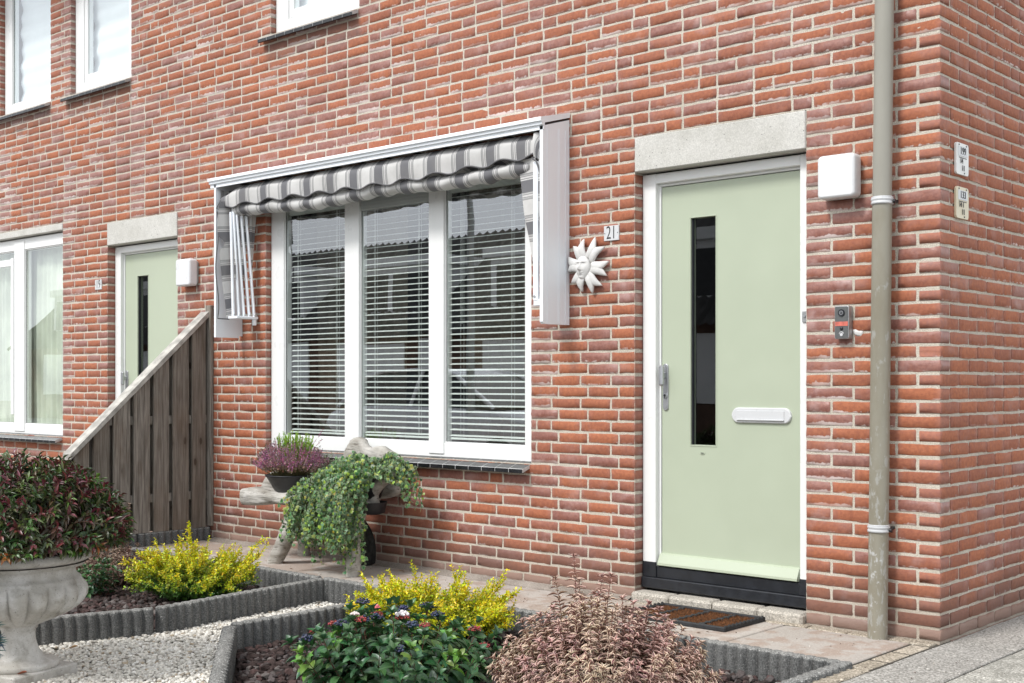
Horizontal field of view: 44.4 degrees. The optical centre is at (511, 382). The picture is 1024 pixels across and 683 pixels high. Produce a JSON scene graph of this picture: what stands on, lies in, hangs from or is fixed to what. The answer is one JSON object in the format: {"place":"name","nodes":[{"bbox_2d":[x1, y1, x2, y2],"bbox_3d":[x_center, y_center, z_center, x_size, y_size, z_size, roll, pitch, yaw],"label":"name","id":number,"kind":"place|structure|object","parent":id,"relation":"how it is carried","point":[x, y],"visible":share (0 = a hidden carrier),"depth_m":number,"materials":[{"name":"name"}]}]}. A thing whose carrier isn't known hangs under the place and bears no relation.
{"place":"outdoors","nodes":[
{"label":"outdoors","id":0,"kind":"place"},
{"bbox_2d":[306,450,337,474],"bbox_3d":[-1.174,0.566,8.017,0.215,0.284,0.264,0,0,42],"label":"silver plant","id":1,"kind":"object","parent":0,"point":[325,462],"visible":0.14,"depth_m":7.97,"materials":[{"name":"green plant"}]},
{"bbox_2d":[169,529,805,610],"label":"ground","id":2,"kind":"structure","parent":0,"point":[728,599],"depth_m":7.62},
{"bbox_2d":[0,0,223,537],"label":"brick house","id":3,"kind":"structure","parent":2,"relation":"on","point":[106,174],"depth_m":10.20,"materials":[{"name":"brick"}]},
{"bbox_2d":[5,0,50,114],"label":"window","id":4,"kind":"structure","parent":3,"relation":"in","point":[12,104],"depth_m":11.36,"materials":[{"name":"white paint"}]},
{"bbox_2d":[0,235,62,423],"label":"curtain","id":5,"kind":"object","parent":3,"relation":"hanging from","point":[47,336],"visible":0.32,"depth_m":11.20,"materials":[{"name":"white fabric"}]},
{"bbox_2d":[0,232,62,434],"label":"window","id":6,"kind":"structure","parent":3,"relation":"in","point":[21,264],"depth_m":11.22,"materials":[{"name":"white paint"}]},
{"bbox_2d":[20,0,50,101],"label":"pleated shade","id":7,"kind":"object","parent":3,"relation":"attached to","point":[35,34],"visible":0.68,"depth_m":11.24,"materials":[{"name":"fabric"}]},
{"bbox_2d":[95,279,101,289],"bbox_3d":[-3.372,-0.802,10.245,0.100,0.080,0.010,0,0,42],"label":"house number","id":8,"kind":"object","parent":3,"relation":"attached to","point":[98,284],"visible":1,"depth_m":10.24,"materials":[{"name":"white ceramic"}]},
{"bbox_2d":[76,0,130,92],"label":"window","id":9,"kind":"structure","parent":3,"relation":"in","point":[86,79],"depth_m":10.48,"materials":[{"name":"white paint"}]},
{"bbox_2d":[93,0,128,71],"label":"pleated shade","id":10,"kind":"object","parent":3,"relation":"attached to","point":[111,35],"visible":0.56,"depth_m":10.39,"materials":[{"name":"fabric"}]},
{"bbox_2d":[121,249,177,387],"bbox_3d":[-2.828,-0.033,9.892,0.820,1.996,0.101,0,0,42],"label":"door","id":11,"kind":"structure","parent":3,"relation":"in","point":[160,266],"depth_m":9.92,"materials":[{"name":"green paint"}]},
{"bbox_2d":[176,258,197,286],"bbox_3d":[-2.413,-0.819,9.328,0.188,0.200,0.082,0,0,42],"label":"wall lamp","id":12,"kind":"object","parent":3,"relation":"attached to","point":[186,272],"visible":1,"depth_m":9.28,"materials":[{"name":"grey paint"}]},
{"bbox_2d":[130,547,213,566],"bbox_3d":[-2.221,1.218,8.286,0.990,0.190,0.071,0,0,40],"label":"edging stone","id":13,"kind":"object","parent":2,"relation":"on","point":[141,549],"visible":0.16,"depth_m":8.49,"materials":[{"name":"concrete"}]},
{"bbox_2d":[136,526,209,546],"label":"edging stone","id":14,"kind":"object","parent":2,"relation":"on","point":[167,537],"visible":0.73,"depth_m":8.92,"materials":[{"name":"concrete"}]},
{"bbox_2d":[63,305,213,533],"bbox_3d":[-2.595,0.241,8.797,0.120,1.616,1.115,0,0,42],"label":"fence","id":15,"kind":"object","parent":14,"relation":"on","point":[144,441],"visible":0.73,"depth_m":8.91,"materials":[{"name":"brown wood"}]},
{"bbox_2d":[119,521,269,600],"bbox_3d":[-1.828,1.041,7.228,0.807,0.470,0.941,0,0,-23],"label":"golden shrub","id":16,"kind":"object","parent":2,"relation":"on","point":[181,575],"visible":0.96,"depth_m":7.08,"materials":[{"name":"yellow plant"}]},
{"bbox_2d":[241,566,321,586],"bbox_3d":[-1.479,1.218,7.630,0.970,0.190,0.071,0,0,43],"label":"edging stone","id":17,"kind":"object","parent":2,"relation":"on","point":[267,576],"visible":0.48,"depth_m":7.54,"materials":[{"name":"concrete"}]},
{"bbox_2d":[323,577,382,603],"bbox_3d":[-0.817,1.218,7.032,0.725,0.190,0.071,0,0,43],"label":"edging stone","id":18,"kind":"object","parent":2,"relation":"on","point":[335,589],"visible":0.42,"depth_m":7.15,"materials":[{"name":"concrete"}]},
{"bbox_2d":[233,640,510,682],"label":"bed soil","id":19,"kind":"structure","parent":2,"relation":"on","point":[235,678],"depth_m":5.53,"materials":[{"name":"brown soil"}]},
{"bbox_2d":[0,607,153,645],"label":"edging stone","id":20,"kind":"object","parent":19,"relation":"on","point":[79,627],"visible":0.49,"depth_m":6.14,"materials":[{"name":"concrete"}]},
{"bbox_2d":[76,552,123,598],"bbox_3d":[-2.433,1.130,7.323,0.275,0.297,0.352,0,0,42],"label":"green plant","id":21,"kind":"object","parent":19,"relation":"on","point":[97,583],"visible":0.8,"depth_m":7.28,"materials":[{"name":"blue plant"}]},
{"bbox_2d":[86,547,125,565],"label":"edging stone","id":22,"kind":"object","parent":19,"relation":"on","point":[109,554],"visible":0.04,"depth_m":8.52,"materials":[{"name":"concrete"}]},
{"bbox_2d":[76,503,147,586],"bbox_3d":[-2.433,1.010,7.726,0.571,0.551,0.510,0,0,42],"label":"variegated shrub","id":23,"kind":"object","parent":19,"relation":"on","point":[121,550],"visible":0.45,"depth_m":7.61,"materials":[{"name":"green plant"}]},
{"bbox_2d":[115,534,136,553],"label":"edging stone","id":24,"kind":"object","parent":19,"relation":"on","point":[134,542],"visible":0.05,"depth_m":8.70,"materials":[{"name":"concrete"}]},
{"bbox_2d":[31,601,341,682],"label":"white gravel","id":25,"kind":"structure","parent":19,"relation":"on","point":[129,656],"depth_m":5.78,"materials":[{"name":"white gravel"}]},
{"bbox_2d":[0,622,6,657],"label":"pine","id":26,"kind":"object","parent":25,"relation":"on","point":[2,641],"visible":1,"depth_m":4.92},
{"bbox_2d":[0,546,91,682],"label":"stone urn","id":27,"kind":"object","parent":25,"relation":"on","point":[35,593],"visible":0.81,"depth_m":5.25,"materials":[{"name":"stone"}]},
{"bbox_2d":[0,448,136,564],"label":"urn shrub","id":28,"kind":"object","parent":27,"relation":"on","point":[71,514],"visible":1,"depth_m":5.22,"materials":[{"name":"red plant"}]},
{"bbox_2d":[208,625,236,682],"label":"edging stone","id":29,"kind":"object","parent":19,"relation":"on","point":[223,666],"visible":0.98,"depth_m":5.22,"materials":[{"name":"concrete"}]},
{"bbox_2d":[155,578,323,633],"bbox_3d":[-1.442,1.218,6.783,0.071,0.190,1.167,0,0,36],"label":"edging stone","id":30,"kind":"object","parent":19,"relation":"on","point":[197,612],"visible":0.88,"depth_m":6.69,"materials":[{"name":"concrete"}]},
{"bbox_2d":[230,603,352,650],"bbox_3d":[-0.922,1.218,6.314,0.071,0.190,1.160,0,0,42],"label":"edging stone","id":31,"kind":"object","parent":19,"relation":"on","point":[262,630],"visible":0.48,"depth_m":6.08,"materials":[{"name":"concrete"}]},
{"bbox_2d":[281,595,510,682],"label":"berry shrub","id":32,"kind":"object","parent":19,"relation":"on","point":[403,656],"visible":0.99,"depth_m":4.69,"materials":[{"name":"green plant"}]},
{"bbox_2d":[60,571,780,682],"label":"lava rock","id":33,"kind":"object","parent":19,"relation":"on","point":[258,664],"visible":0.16,"depth_m":5.77,"materials":[{"name":"stone"}]},
{"bbox_2d":[343,560,522,645],"bbox_3d":[-0.347,1.069,5.996,1.105,0.415,0.780,0,0,42],"label":"golden shrub","id":34,"kind":"object","parent":19,"relation":"on","point":[453,603],"visible":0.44,"depth_m":5.90,"materials":[{"name":"yellow plant"}]},
{"bbox_2d":[485,553,726,682],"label":"variegated shrub","id":35,"kind":"object","parent":19,"relation":"on","point":[579,646],"visible":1,"depth_m":4.41,"materials":[{"name":"pink plant"}]},
{"bbox_2d":[438,595,551,640],"bbox_3d":[-0.176,1.218,6.447,0.990,0.190,0.072,0,0,42],"label":"edging stone","id":36,"kind":"object","parent":2,"relation":"on","point":[523,613],"visible":0.14,"depth_m":6.21,"materials":[{"name":"concrete"}]},
{"bbox_2d":[210,0,1023,644],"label":"brick house","id":37,"kind":"structure","parent":2,"relation":"on","point":[696,396],"depth_m":6.51,"materials":[{"name":"brick"}]},
{"bbox_2d":[299,0,319,6],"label":"pleated shade","id":38,"kind":"object","parent":37,"relation":"attached to","point":[304,2],"visible":0.08,"depth_m":8.70,"materials":[{"name":"fabric"}]},
{"bbox_2d":[290,204,344,434],"bbox_3d":[-1.303,-0.424,8.505,0.620,1.535,0.030,0,0,42],"label":"venetian blind","id":39,"kind":"object","parent":37,"relation":"hanging from","point":[308,211],"visible":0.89,"depth_m":8.51,"materials":[{"name":"paint"}]},
{"bbox_2d":[276,0,358,32],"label":"window","id":40,"kind":"structure","parent":37,"relation":"in","point":[289,15],"depth_m":8.54,"materials":[{"name":"white paint"}]},
{"bbox_2d":[317,206,407,438],"bbox_3d":[-1.046,-0.117,8.715,0.932,2.320,0.079,0,0,42],"label":"window blind","id":41,"kind":"object","parent":37,"relation":"hanging from","point":[369,273],"visible":0.41,"depth_m":8.65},
{"bbox_2d":[207,113,569,337],"bbox_3d":[-0.917,-0.904,7.845,3.078,1.170,0.278,0,0,42],"label":"awning","id":42,"kind":"object","parent":37,"relation":"attached to","point":[542,173],"visible":1,"depth_m":7.44,"materials":[{"name":"grey fabric"}]},
{"bbox_2d":[364,203,428,437],"bbox_3d":[-0.720,-0.424,7.978,0.628,1.535,0.030,0,0,42],"label":"venetian blind","id":43,"kind":"object","parent":37,"relation":"hanging from","point":[418,341],"visible":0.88,"depth_m":7.98,"materials":[{"name":"paint"}]},
{"bbox_2d":[271,157,530,460],"bbox_3d":[-0.754,-0.418,7.988,2.453,1.746,0.073,0,0,42],"label":"window","id":44,"kind":"structure","parent":37,"relation":"in","point":[440,443],"depth_m":8.16,"materials":[{"name":"white paint"}]},
{"bbox_2d":[449,178,524,444],"bbox_3d":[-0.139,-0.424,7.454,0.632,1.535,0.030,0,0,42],"label":"venetian blind","id":45,"kind":"object","parent":37,"relation":"hanging from","point":[504,182],"visible":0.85,"depth_m":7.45,"materials":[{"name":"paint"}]},
{"bbox_2d":[568,237,609,292],"bbox_3d":[0.402,-0.636,6.795,0.282,0.302,0.069,0,0,42],"label":"sun ornament","id":46,"kind":"object","parent":37,"relation":"attached to","point":[584,265],"visible":1,"depth_m":6.79,"materials":[{"name":"ceramic"}]},
{"bbox_2d":[604,225,618,240],"bbox_3d":[0.533,-0.802,6.721,0.100,0.080,0.010,0,0,42],"label":"house number","id":47,"kind":"object","parent":37,"relation":"attached to","point":[611,233],"visible":1,"depth_m":6.72,"materials":[{"name":"white ceramic"}]},
{"bbox_2d":[657,170,799,581],"bbox_3d":[1.092,-0.033,6.355,0.820,1.996,0.101,0,0,42],"label":"door","id":48,"kind":"structure","parent":37,"relation":"in","point":[732,505],"depth_m":6.32,"materials":[{"name":"green paint"}]},
{"bbox_2d":[818,153,860,200],"bbox_3d":[1.510,-0.949,5.788,0.188,0.200,0.082,0,0,42],"label":"wall lamp","id":49,"kind":"object","parent":37,"relation":"attached to","point":[839,176],"visible":1,"depth_m":5.75,"materials":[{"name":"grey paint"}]},
{"bbox_2d":[835,305,852,338],"bbox_3d":[1.528,-0.280,5.796,0.072,0.153,0.044,0,0,42],"label":"doorbell","id":50,"kind":"object","parent":37,"relation":"attached to","point":[843,322],"visible":1,"depth_m":5.78,"materials":[{"name":"plastic"}]},
{"bbox_2d":[867,0,897,639],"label":"drainpipe","id":51,"kind":"object","parent":37,"relation":"attached to","point":[879,527],"visible":0.96,"depth_m":5.59,"materials":[{"name":"grey metal"}]},
{"bbox_2d":[954,142,968,176],"bbox_3d":[2.027,-1.008,5.661,0.013,0.141,0.136,0,0,42],"label":"marker sign","id":52,"kind":"object","parent":37,"relation":"attached to","point":[961,159],"visible":1,"depth_m":5.65,"materials":[{"name":"plastic"}]},
{"bbox_2d":[954,186,968,219],"bbox_3d":[2.027,-0.811,5.661,0.013,0.141,0.136,0,0,42],"label":"marker sign","id":53,"kind":"object","parent":37,"relation":"attached to","point":[961,202],"visible":1,"depth_m":5.65,"materials":[{"name":"plastic"}]},
{"bbox_2d":[551,614,687,661],"bbox_3d":[0.487,1.218,5.846,0.780,0.191,0.073,0,0,42],"label":"edging stone","id":54,"kind":"object","parent":2,"relation":"on","point":[682,638],"visible":0.08,"depth_m":5.58,"materials":[{"name":"concrete"}]},
{"bbox_2d":[375,565,1023,682],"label":"joint sand","id":55,"kind":"structure","parent":2,"relation":"on","point":[929,648],"depth_m":5.30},
{"bbox_2d":[209,537,630,600],"bbox_3d":[-0.788,1.132,7.866,3.780,0.026,0.089,0,0,42],"label":"mortar strip","id":56,"kind":"object","parent":55,"relation":"on","point":[520,583],"visible":0.65,"depth_m":7.52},
{"bbox_2d":[631,589,805,623],"bbox_3d":[1.031,1.143,6.304,1.005,0.100,0.118,0,0,42],"label":"doorstep","id":57,"kind":"object","parent":55,"relation":"on","point":[780,614],"visible":0.45,"depth_m":6.24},
{"bbox_2d":[626,601,936,646],"bbox_3d":[1.231,1.155,6.047,1.653,0.031,0.071,0,0,42],"label":"clinker row","id":58,"kind":"object","parent":55,"relation":"on","point":[904,640],"visible":0.31,"depth_m":5.76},
{"bbox_2d":[812,645,928,682],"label":"clinker border","id":59,"kind":"object","parent":55,"relation":"on","point":[853,672],"visible":0.73,"depth_m":5.12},
{"bbox_2d":[687,636,851,680],"bbox_3d":[1.073,1.218,5.312,0.785,0.190,0.076,0,0,42],"label":"edging stone","id":60,"kind":"object","parent":2,"relation":"on","point":[763,663],"visible":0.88,"depth_m":5.31,"materials":[{"name":"concrete"}]},
{"bbox_2d":[775,663,845,682],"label":"edging stone","id":61,"kind":"object","parent":2,"relation":"on","point":[831,669],"visible":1,"depth_m":4.88,"materials":[{"name":"concrete"}]},
{"bbox_2d":[139,540,908,664],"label":"path","id":62,"kind":"structure","parent":0,"point":[826,644],"depth_m":6.02,"materials":[{"name":"concrete"}]},
{"bbox_2d":[239,437,403,576],"bbox_3d":[-1.187,0.757,7.899,1.328,0.825,0.486,0,0,42],"label":"driftwood bench","id":63,"kind":"object","parent":62,"relation":"on","point":[265,493],"visible":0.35,"depth_m":7.91,"materials":[{"name":"grey wood"}]},
{"bbox_2d":[249,428,330,491],"bbox_3d":[-1.415,0.488,8.039,0.546,0.405,0.491,0,0,42],"label":"potted heather","id":64,"kind":"object","parent":63,"relation":"on","point":[289,459],"visible":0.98,"depth_m":7.94,"materials":[{"name":"purple plant"}]},
{"bbox_2d":[277,450,424,574],"bbox_3d":[-0.942,0.763,7.528,0.891,0.722,0.562,0,0,42],"label":"potted ivy","id":65,"kind":"object","parent":63,"relation":"on","point":[341,488],"visible":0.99,"depth_m":7.41,"materials":[{"name":"green plant"}]},
{"bbox_2d":[361,521,375,565],"bbox_3d":[-0.917,0.997,7.889,0.139,0.292,0.045,0,0,42],"label":"curved board","id":66,"kind":"object","parent":62,"relation":"on","point":[370,544],"visible":0.6,"depth_m":7.85,"materials":[{"name":"brown wood"}]},
{"bbox_2d":[161,548,1006,681],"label":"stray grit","id":67,"kind":"object","parent":62,"relation":"on","point":[737,632],"visible":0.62,"depth_m":5.38,"materials":[{"name":"grey gravel"}]},
{"bbox_2d":[623,602,764,631],"bbox_3d":[0.874,1.128,6.084,0.601,0.029,0.365,0,0,42],"label":"doormat","id":68,"kind":"object","parent":62,"relation":"on","point":[713,620],"visible":0.82,"depth_m":6.03,"materials":[{"name":"black rubber"}]},
{"bbox_2d":[841,615,1023,682],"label":"pavement","id":69,"kind":"structure","parent":0,"point":[986,646],"depth_m":5.22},
{"bbox_2d":[946,650,1023,682],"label":"pavement","id":70,"kind":"structure","parent":0,"point":[1011,667],"depth_m":4.95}
]}

